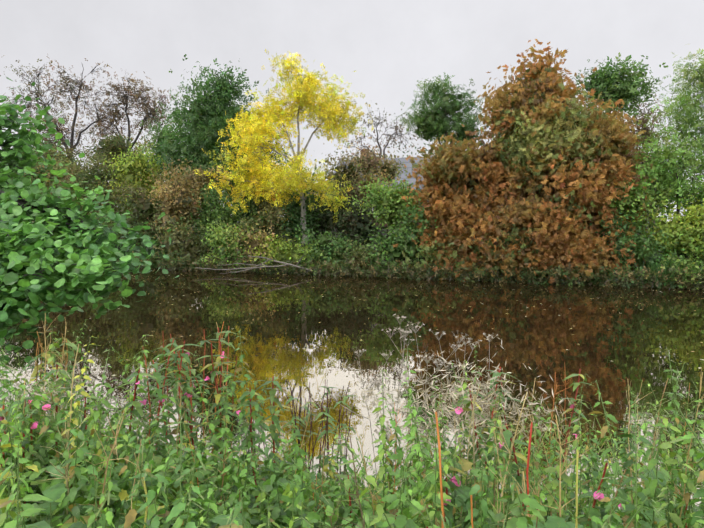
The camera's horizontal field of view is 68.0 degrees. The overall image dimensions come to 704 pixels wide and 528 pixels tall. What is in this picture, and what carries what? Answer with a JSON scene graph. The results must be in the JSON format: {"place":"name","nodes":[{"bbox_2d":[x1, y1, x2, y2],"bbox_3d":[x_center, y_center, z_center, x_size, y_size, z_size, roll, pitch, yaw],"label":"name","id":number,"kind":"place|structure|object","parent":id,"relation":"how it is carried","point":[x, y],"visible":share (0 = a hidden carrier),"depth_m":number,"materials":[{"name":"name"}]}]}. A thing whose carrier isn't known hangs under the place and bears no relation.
{"place":"outdoors","nodes":[
{"label":"outdoors","id":0,"kind":"place"},
{"bbox_2d":[0,267,703,518],"bbox_3d":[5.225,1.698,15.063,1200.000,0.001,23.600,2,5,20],"label":"water","id":1,"kind":"structure","parent":0,"point":[618,346],"depth_m":12.58,"materials":[{"name":"brown liquid"}]},
{"bbox_2d":[67,277,703,390],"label":"floating leaves","id":2,"kind":"object","parent":1,"relation":"on","point":[428,306],"visible":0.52,"depth_m":17.36,"materials":[{"name":"brown plant"}]},
{"bbox_2d":[0,0,703,221],"label":"sky","id":3,"kind":"structure","parent":0,"point":[391,45],"materials":[{"name":"white"}]},
{"bbox_2d":[12,225,703,520],"bbox_3d":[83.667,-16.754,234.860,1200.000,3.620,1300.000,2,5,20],"label":"ground","id":4,"kind":"structure","parent":0,"point":[382,234],"depth_m":30.42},
{"bbox_2d":[0,151,63,216],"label":"bush","id":5,"kind":"object","parent":4,"relation":"on","point":[40,169],"visible":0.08,"depth_m":37.60,"materials":[{"name":"green plant"}]},
{"bbox_2d":[4,128,82,177],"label":"tree","id":6,"kind":"object","parent":4,"relation":"on","point":[42,142],"depth_m":60.77,"materials":[{"name":"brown plant"}]},
{"bbox_2d":[14,153,92,233],"bbox_3d":[-21.782,-4.579,38.742,7.407,7.142,7.453,2,5,20],"label":"bush","id":7,"kind":"object","parent":4,"relation":"on","point":[65,178],"visible":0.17,"depth_m":37.72,"materials":[{"name":"green plant"}]},
{"bbox_2d":[33,143,88,177],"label":"bush","id":8,"kind":"object","parent":4,"relation":"on","point":[52,152],"visible":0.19,"depth_m":42.93,"materials":[{"name":"green plant"}]},
{"bbox_2d":[0,56,123,180],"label":"bare tree","id":9,"kind":"object","parent":4,"relation":"on","point":[54,120],"visible":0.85,"depth_m":45.13,"materials":[{"name":"brown plant"}]},
{"bbox_2d":[0,77,178,362],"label":"leafy bush","id":10,"kind":"object","parent":4,"relation":"on","point":[30,275],"visible":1,"depth_m":5.07,"materials":[{"name":"green plant"}]},
{"bbox_2d":[60,209,124,266],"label":"bush","id":11,"kind":"object","parent":4,"relation":"on","point":[117,236],"depth_m":34.48,"materials":[{"name":"green plant"}]},
{"bbox_2d":[63,145,131,224],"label":"bush","id":12,"kind":"object","parent":4,"relation":"on","point":[93,171],"visible":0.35,"depth_m":37.96,"materials":[{"name":"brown plant"}]},
{"bbox_2d":[74,128,137,180],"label":"bush","id":13,"kind":"object","parent":4,"relation":"on","point":[116,141],"visible":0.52,"depth_m":42.42,"materials":[{"name":"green plant"}]},
{"bbox_2d":[79,70,174,193],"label":"bare tree","id":14,"kind":"object","parent":4,"relation":"on","point":[148,110],"visible":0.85,"depth_m":46.55,"materials":[{"name":"brown plant"}]},
{"bbox_2d":[85,142,169,207],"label":"bush","id":15,"kind":"object","parent":4,"relation":"on","point":[137,166],"visible":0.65,"depth_m":38.04,"materials":[{"name":"green plant"}]},
{"bbox_2d":[89,177,170,252],"bbox_3d":[-14.250,-3.184,34.739,6.164,5.496,6.218,2,5,20],"label":"bush","id":16,"kind":"object","parent":4,"relation":"on","point":[136,205],"visible":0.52,"depth_m":34.32,"materials":[{"name":"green plant"}]},
{"bbox_2d":[86,133,175,207],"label":"bush","id":17,"kind":"object","parent":4,"relation":"on","point":[132,138],"depth_m":58.65,"materials":[{"name":"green plant"}]},
{"bbox_2d":[134,229,175,267],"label":"bush","id":18,"kind":"object","parent":4,"relation":"on","point":[148,249],"visible":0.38,"depth_m":32.80,"materials":[{"name":"green plant"}]},
{"bbox_2d":[135,112,184,170],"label":"bush","id":19,"kind":"object","parent":4,"relation":"on","point":[157,137],"visible":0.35,"depth_m":41.77,"materials":[{"name":"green plant"}]},
{"bbox_2d":[137,157,214,248],"bbox_3d":[-10.845,-3.665,33.890,5.467,6.342,5.524,-3,5,-30],"label":"bush","id":20,"kind":"object","parent":4,"relation":"on","point":[172,203],"visible":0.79,"depth_m":33.12,"materials":[{"name":"brown plant"}]},
{"bbox_2d":[151,214,215,268],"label":"bush","id":21,"kind":"object","parent":4,"relation":"on","point":[188,248],"visible":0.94,"depth_m":32.11,"materials":[{"name":"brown plant"}]},
{"bbox_2d":[168,164,233,206],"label":"bush","id":22,"kind":"object","parent":4,"relation":"on","point":[206,180],"visible":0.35,"depth_m":34.54,"materials":[{"name":"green plant"}]},
{"bbox_2d":[167,179,255,250],"bbox_3d":[-8.508,-3.120,33.619,5.772,4.615,4.988,2,5,20],"label":"bush","id":23,"kind":"object","parent":4,"relation":"on","point":[225,214],"visible":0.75,"depth_m":33.02,"materials":[{"name":"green plant"}]},
{"bbox_2d":[139,54,293,210],"bbox_3d":[-9.884,-8.472,38.558,12.748,13.397,9.650,2,5,20],"label":"dense green tree","id":24,"kind":"object","parent":4,"relation":"on","point":[206,116],"visible":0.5,"depth_m":36.93,"materials":[{"name":"green plant"}]},
{"bbox_2d":[200,216,279,269],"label":"bush","id":25,"kind":"object","parent":4,"relation":"on","point":[220,239],"visible":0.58,"depth_m":30.84,"materials":[{"name":"green plant"}]},
{"bbox_2d":[223,195,263,232],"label":"bush","id":26,"kind":"object","parent":4,"relation":"on","point":[247,214],"visible":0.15,"depth_m":37.23,"materials":[{"name":"green plant"}]},
{"bbox_2d":[218,223,279,269],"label":"bush","id":27,"kind":"object","parent":4,"relation":"on","point":[252,242],"visible":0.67,"depth_m":30.43,"materials":[{"name":"green plant"}]},
{"bbox_2d":[195,255,310,273],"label":"fallen branch","id":28,"kind":"object","parent":4,"relation":"on","point":[265,266],"visible":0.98,"depth_m":28.85,"materials":[{"name":"grey wood"}]},
{"bbox_2d":[221,141,293,215],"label":"tree","id":29,"kind":"object","parent":4,"relation":"on","point":[286,159],"depth_m":49.16,"materials":[{"name":"green plant"}]},
{"bbox_2d":[231,166,293,219],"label":"bush","id":30,"kind":"object","parent":4,"relation":"on","point":[261,202],"visible":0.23,"depth_m":34.58,"materials":[{"name":"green plant"}]},
{"bbox_2d":[229,199,300,245],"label":"bush","id":31,"kind":"object","parent":4,"relation":"on","point":[260,221],"visible":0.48,"depth_m":31.24,"materials":[{"name":"green plant"}]},
{"bbox_2d":[234,233,320,273],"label":"bush","id":32,"kind":"object","parent":4,"relation":"on","point":[287,250],"visible":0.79,"depth_m":29.75,"materials":[{"name":"green plant"}]},
{"bbox_2d":[194,49,373,242],"bbox_3d":[-3.731,-6.929,31.717,9.865,11.491,7.892,2,5,20],"label":"yellow ash tree","id":33,"kind":"object","parent":4,"relation":"on","point":[304,96],"visible":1,"depth_m":30.82,"materials":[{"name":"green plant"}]},
{"bbox_2d":[264,190,332,244],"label":"bush","id":34,"kind":"object","parent":4,"relation":"on","point":[292,206],"visible":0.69,"depth_m":31.52,"materials":[{"name":"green plant"}]},
{"bbox_2d":[273,165,335,231],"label":"tree","id":35,"kind":"object","parent":4,"relation":"on","point":[315,167],"visible":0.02,"depth_m":40.42,"materials":[{"name":"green plant"}]},
{"bbox_2d":[290,178,342,239],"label":"bush","id":36,"kind":"object","parent":4,"relation":"on","point":[323,222],"visible":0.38,"depth_m":32.46,"materials":[{"name":"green plant"}]},
{"bbox_2d":[285,225,372,273],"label":"bush","id":37,"kind":"object","parent":4,"relation":"on","point":[324,242],"visible":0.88,"depth_m":29.19,"materials":[{"name":"green plant"}]},
{"bbox_2d":[308,174,381,237],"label":"bush","id":38,"kind":"object","parent":4,"relation":"on","point":[352,192],"visible":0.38,"depth_m":31.36,"materials":[{"name":"green plant"}]},
{"bbox_2d":[319,147,379,198],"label":"bush","id":39,"kind":"object","parent":4,"relation":"on","point":[338,173],"visible":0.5,"depth_m":34.86,"materials":[{"name":"brown plant"}]},
{"bbox_2d":[318,239,381,274],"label":"bush","id":40,"kind":"object","parent":4,"relation":"on","point":[358,256],"visible":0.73,"depth_m":28.30,"materials":[{"name":"green plant"}]},
{"bbox_2d":[0,326,702,527],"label":"flowering plants","id":41,"kind":"object","parent":4,"relation":"on","point":[273,427],"visible":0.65,"depth_m":3.45,"materials":[{"name":"green plant"}]},
{"bbox_2d":[0,313,703,527],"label":"dry weed stalks","id":42,"kind":"object","parent":4,"relation":"on","point":[472,420],"visible":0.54,"depth_m":3.02,"materials":[{"name":"beige plant"}]},
{"bbox_2d":[0,319,703,527],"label":"nettle weeds","id":43,"kind":"object","parent":4,"relation":"on","point":[190,503],"visible":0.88,"depth_m":2.36,"materials":[{"name":"green plant"}]},
{"bbox_2d":[311,146,402,180],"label":"tree","id":44,"kind":"object","parent":4,"relation":"on","point":[334,164],"visible":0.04,"depth_m":51.46,"materials":[{"name":"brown plant"}]},
{"bbox_2d":[328,196,389,248],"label":"bush","id":45,"kind":"object","parent":4,"relation":"on","point":[360,226],"visible":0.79,"depth_m":29.98,"materials":[{"name":"green plant"}]},
{"bbox_2d":[343,141,391,204],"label":"bush","id":46,"kind":"object","parent":4,"relation":"on","point":[369,160],"visible":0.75,"depth_m":35.23,"materials":[{"name":"brown plant"}]},
{"bbox_2d":[37,250,703,289],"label":"riverbank","id":47,"kind":"structure","parent":4,"relation":"on","point":[592,279],"depth_m":26.05,"materials":[{"name":"green plant"}]},
{"bbox_2d":[340,157,402,211],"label":"bush","id":48,"kind":"object","parent":4,"relation":"on","point":[364,176],"visible":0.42,"depth_m":33.25,"materials":[{"name":"brown plant"}]},
{"bbox_2d":[323,102,420,160],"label":"bare tree","id":49,"kind":"object","parent":4,"relation":"on","point":[396,127],"visible":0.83,"depth_m":45.51,"materials":[{"name":"brown plant"}]},
{"bbox_2d":[343,165,428,241],"bbox_3d":[1.875,-3.177,29.634,4.840,5.012,4.986,-1,5,-16],"label":"bush","id":50,"kind":"object","parent":4,"relation":"on","point":[389,204],"visible":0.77,"depth_m":29.14,"materials":[{"name":"green plant"}]},
{"bbox_2d":[331,149,441,228],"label":"house","id":51,"kind":"structure","parent":4,"relation":"on","point":[409,168],"depth_m":43.31,"materials":[{"name":"grey"}]},
{"bbox_2d":[367,155,409,235],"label":"bush","id":52,"kind":"object","parent":4,"relation":"on","point":[393,169],"visible":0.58,"depth_m":35.03,"materials":[{"name":"brown plant"}]},
{"bbox_2d":[360,226,421,274],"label":"bush","id":53,"kind":"object","parent":4,"relation":"on","point":[386,248],"visible":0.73,"depth_m":27.94,"materials":[{"name":"green plant"}]},
{"bbox_2d":[382,175,429,216],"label":"bush","id":54,"kind":"object","parent":4,"relation":"on","point":[405,188],"visible":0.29,"depth_m":30.50,"materials":[{"name":"green plant"}]},
{"bbox_2d":[142,253,684,287],"bbox_3d":[0.753,-0.092,28.209,31.037,1.552,2.592,2,5,20],"label":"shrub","id":55,"kind":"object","parent":4,"relation":"on","point":[655,267],"depth_m":23.47,"materials":[{"name":"green plant"}]},
{"bbox_2d":[383,202,447,269],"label":"bush","id":56,"kind":"object","parent":4,"relation":"on","point":[409,227],"visible":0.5,"depth_m":27.90,"materials":[{"name":"green plant"}]},
{"bbox_2d":[397,124,478,156],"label":"tree","id":57,"kind":"object","parent":4,"relation":"on","point":[420,148],"visible":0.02,"depth_m":47.06,"materials":[{"name":"green plant"}]},
{"bbox_2d":[392,73,491,182],"bbox_3d":[7.168,-7.910,38.064,6.601,11.626,7.082,-4,6,-44],"label":"green tree","id":58,"kind":"object","parent":4,"relation":"on","point":[436,118],"visible":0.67,"depth_m":37.10,"materials":[{"name":"green plant"}]},
{"bbox_2d":[393,39,657,284],"bbox_3d":[9.328,-5.625,27.806,13.686,12.912,10.311,2,5,20],"label":"chestnut tree","id":59,"kind":"object","parent":4,"relation":"on","point":[536,173],"visible":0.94,"depth_m":25.78,"materials":[{"name":"brown plant"}]},
{"bbox_2d":[563,52,667,124],"bbox_3d":[16.800,-7.590,34.080,6.040,11.687,6.180,4,6,40],"label":"green tree","id":60,"kind":"object","parent":4,"relation":"on","point":[606,81],"visible":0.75,"depth_m":33.00,"materials":[{"name":"green plant"}]},
{"bbox_2d":[589,210,655,263],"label":"bush","id":61,"kind":"object","parent":4,"relation":"on","point":[621,238],"visible":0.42,"depth_m":24.61,"materials":[{"name":"green plant"}]},
{"bbox_2d":[594,165,673,237],"bbox_3d":[13.521,-2.778,25.838,4.724,4.122,4.195,-3,6,-37],"label":"bush","id":62,"kind":"object","parent":4,"relation":"on","point":[631,198],"visible":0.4,"depth_m":24.93,"materials":[{"name":"green plant"}]},
{"bbox_2d":[623,139,648,167],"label":"bush","id":63,"kind":"object","parent":4,"relation":"on","point":[636,153],"depth_m":28.31,"materials":[{"name":"green plant"}]},
{"bbox_2d":[616,93,674,228],"bbox_3d":[19.703,-6.574,35.426,5.066,9.005,4.429,-3,6,-37],"label":"tree","id":64,"kind":"object","parent":4,"relation":"on","point":[647,134],"visible":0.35,"depth_m":34.72,"materials":[{"name":"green plant"}]},
{"bbox_2d":[601,219,690,285],"bbox_3d":[13.295,-0.577,24.421,3.718,3.041,4.364,-3,5,-30],"label":"bush","id":65,"kind":"object","parent":4,"relation":"on","point":[648,252],"visible":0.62,"depth_m":23.93,"materials":[{"name":"green plant"}]},
{"bbox_2d":[624,191,703,259],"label":"bush","id":66,"kind":"object","parent":4,"relation":"on","point":[662,225],"visible":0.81,"depth_m":24.15,"materials":[{"name":"green plant"}]},
{"bbox_2d":[626,126,703,222],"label":"tree","id":67,"kind":"object","parent":4,"relation":"on","point":[660,167],"visible":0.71,"depth_m":25.05,"materials":[{"name":"green plant"}]},
{"bbox_2d":[635,152,702,222],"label":"tree","id":68,"kind":"object","parent":4,"relation":"on","point":[655,211],"depth_m":39.77,"materials":[{"name":"green plant"}]},
{"bbox_2d":[636,48,703,184],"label":"green tree","id":69,"kind":"object","parent":4,"relation":"on","point":[688,109],"visible":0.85,"depth_m":26.31,"materials":[{"name":"green plant"}]},
{"bbox_2d":[653,236,703,288],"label":"bush","id":70,"kind":"object","parent":4,"relation":"on","point":[685,262],"visible":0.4,"depth_m":23.19,"materials":[{"name":"green plant"}]},
{"bbox_2d":[658,187,703,258],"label":"bush","id":71,"kind":"object","parent":4,"relation":"on","point":[700,219],"visible":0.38,"depth_m":23.97,"materials":[{"name":"green plant"}]},
{"bbox_2d":[677,240,703,264],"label":"bush","id":72,"kind":"object","parent":4,"relation":"on","point":[699,253],"visible":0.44,"depth_m":23.84,"materials":[{"name":"green plant"}]}
]}

